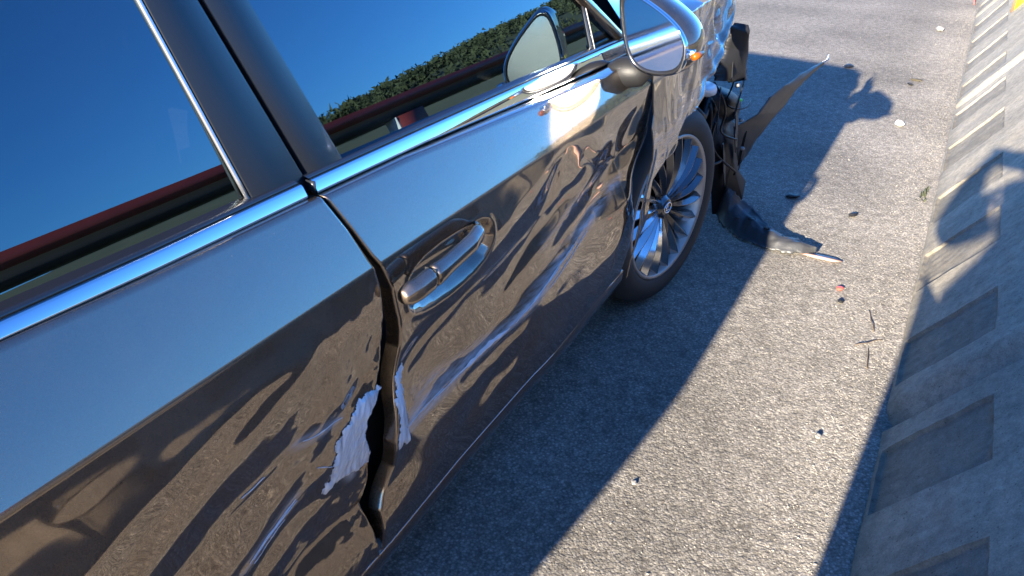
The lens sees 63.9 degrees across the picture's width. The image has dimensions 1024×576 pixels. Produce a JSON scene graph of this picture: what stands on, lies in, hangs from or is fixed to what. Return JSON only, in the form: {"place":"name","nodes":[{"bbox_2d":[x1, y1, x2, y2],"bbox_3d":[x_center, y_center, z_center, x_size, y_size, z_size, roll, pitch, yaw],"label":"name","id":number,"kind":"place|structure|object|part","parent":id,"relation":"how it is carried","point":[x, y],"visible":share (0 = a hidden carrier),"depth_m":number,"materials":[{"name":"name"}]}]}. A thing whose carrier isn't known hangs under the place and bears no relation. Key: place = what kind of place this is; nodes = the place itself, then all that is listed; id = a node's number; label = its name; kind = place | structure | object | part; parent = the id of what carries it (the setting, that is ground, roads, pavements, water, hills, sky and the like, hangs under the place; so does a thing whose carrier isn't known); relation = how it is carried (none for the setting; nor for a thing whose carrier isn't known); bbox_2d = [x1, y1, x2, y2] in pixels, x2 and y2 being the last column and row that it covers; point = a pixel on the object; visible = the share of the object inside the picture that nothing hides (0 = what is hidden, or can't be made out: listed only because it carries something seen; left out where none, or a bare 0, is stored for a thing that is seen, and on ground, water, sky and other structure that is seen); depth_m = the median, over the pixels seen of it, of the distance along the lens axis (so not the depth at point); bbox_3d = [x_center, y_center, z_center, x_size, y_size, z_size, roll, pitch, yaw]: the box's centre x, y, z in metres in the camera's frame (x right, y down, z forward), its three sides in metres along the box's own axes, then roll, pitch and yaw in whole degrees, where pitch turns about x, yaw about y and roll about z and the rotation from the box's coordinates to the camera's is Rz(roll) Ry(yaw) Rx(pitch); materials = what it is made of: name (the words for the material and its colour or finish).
{"place":"outdoors","nodes":[
{"label":"outdoors","id":0,"kind":"place"},
{"bbox_2d":[376,0,978,575],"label":"road","id":1,"kind":"structure","parent":0,"point":[632,390],"depth_m":2.44,"materials":[{"name":"grey asphalt"}]},
{"bbox_2d":[0,0,750,575],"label":"car","id":2,"kind":"object","parent":1,"relation":"on","point":[308,286],"visible":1,"depth_m":1.13,"materials":[{"name":"brown paint"}]},
{"bbox_3d":[-0.618,0.274,0.718,0.248,1.142,1.406,16,32,24],"label":"rear door","id":3,"kind":"part","parent":2,"relation":"part of","materials":[{"name":"brown paint"}]},
{"bbox_3d":[-0.038,-0.242,1.672,0.240,1.139,1.362,16,32,24],"label":"front door","id":4,"kind":"part","parent":2,"relation":"part of","materials":[{"name":"brown paint"}]},
{"bbox_2d":[390,4,973,575],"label":"grit","id":5,"kind":"object","parent":1,"relation":"on","point":[800,356],"visible":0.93,"depth_m":2.38,"materials":[{"name":"grey gravel"}]},
{"bbox_2d":[704,100,816,253],"bbox_3d":[1.038,-0.500,3.199,0.455,0.567,0.723,16,32,24],"label":"wheel arch liner","id":6,"kind":"object","parent":1,"relation":"on","point":[736,214],"visible":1,"depth_m":3.25,"materials":[{"name":"black plastic"}]},
{"bbox_2d":[733,55,828,169],"bbox_3d":[1.252,-0.770,3.798,1.301,0.478,0.339,-23,37,-37],"label":"bumper strip","id":7,"kind":"object","parent":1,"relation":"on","point":[755,126],"visible":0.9,"depth_m":3.48,"materials":[{"name":"black plastic"}]},
{"bbox_2d":[786,193,799,197],"bbox_3d":[1.239,-0.406,3.618,0.059,0.019,0.044,16,32,24],"label":"plastic fragment","id":8,"kind":"object","parent":1,"relation":"on","point":[791,195],"visible":1,"depth_m":3.60,"materials":[{"name":"black plastic"}]},
{"bbox_2d":[815,433,820,438],"bbox_3d":[0.808,0.391,2.166,0.016,0.012,0.019,25,36,35],"label":"pebble","id":9,"kind":"object","parent":1,"relation":"on","point":[817,435],"visible":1,"depth_m":2.16,"materials":[{"name":"stone"}]},
{"bbox_2d":[800,253,841,261],"bbox_3d":[1.162,-0.118,3.096,0.160,0.004,0.034,16,32,24],"label":"trim strip","id":10,"kind":"object","parent":1,"relation":"on","point":[824,257],"visible":1,"depth_m":3.09,"materials":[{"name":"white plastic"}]},
{"bbox_2d":[844,64,852,67],"bbox_3d":[2.354,-1.554,5.737,0.063,0.023,0.081,16,32,24],"label":"plastic fragment","id":11,"kind":"object","parent":1,"relation":"on","point":[848,65],"visible":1,"depth_m":5.72,"materials":[{"name":"black plastic"}]},
{"bbox_2d":[848,212,856,216],"bbox_3d":[1.435,-0.308,3.452,0.045,0.018,0.026,-14,32,-25],"label":"plastic fragment","id":12,"kind":"object","parent":1,"relation":"on","point":[852,214],"visible":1,"depth_m":3.44,"materials":[{"name":"black plastic"}]},
{"bbox_2d":[895,120,904,125],"bbox_3d":[2.158,-0.918,4.571,0.052,0.032,0.047,0,29,-2],"label":"white pebble","id":13,"kind":"object","parent":1,"relation":"on","point":[899,122],"visible":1,"depth_m":4.56,"materials":[{"name":"white stone"}]},
{"bbox_2d":[915,186,929,201],"bbox_3d":[1.839,-0.432,3.678,0.055,0.033,0.198,16,32,24],"label":"weed","id":14,"kind":"object","parent":1,"relation":"on","point":[925,192],"visible":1,"depth_m":3.67,"materials":[{"name":"green plant"}]},
{"bbox_2d":[936,26,943,30],"bbox_3d":[3.614,-2.189,6.923,0.057,0.040,0.088,6,29,8],"label":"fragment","id":15,"kind":"object","parent":1,"relation":"on","point":[939,28],"visible":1,"depth_m":6.90,"materials":[{"name":"stone"}]},
{"label":"ground","id":16,"kind":"structure","parent":0,"visible":0},
{"bbox_2d":[850,0,1023,575],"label":"concrete wall","id":17,"kind":"structure","parent":16,"relation":"on","point":[946,494],"depth_m":2.15,"materials":[{"name":"grey concrete"}]},
{"bbox_2d":[1010,0,1023,12],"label":"road reflector","id":18,"kind":"object","parent":17,"relation":"attached to","point":[1016,4],"visible":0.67,"depth_m":6.12,"materials":[{"name":"yellow plastic"}]}
]}

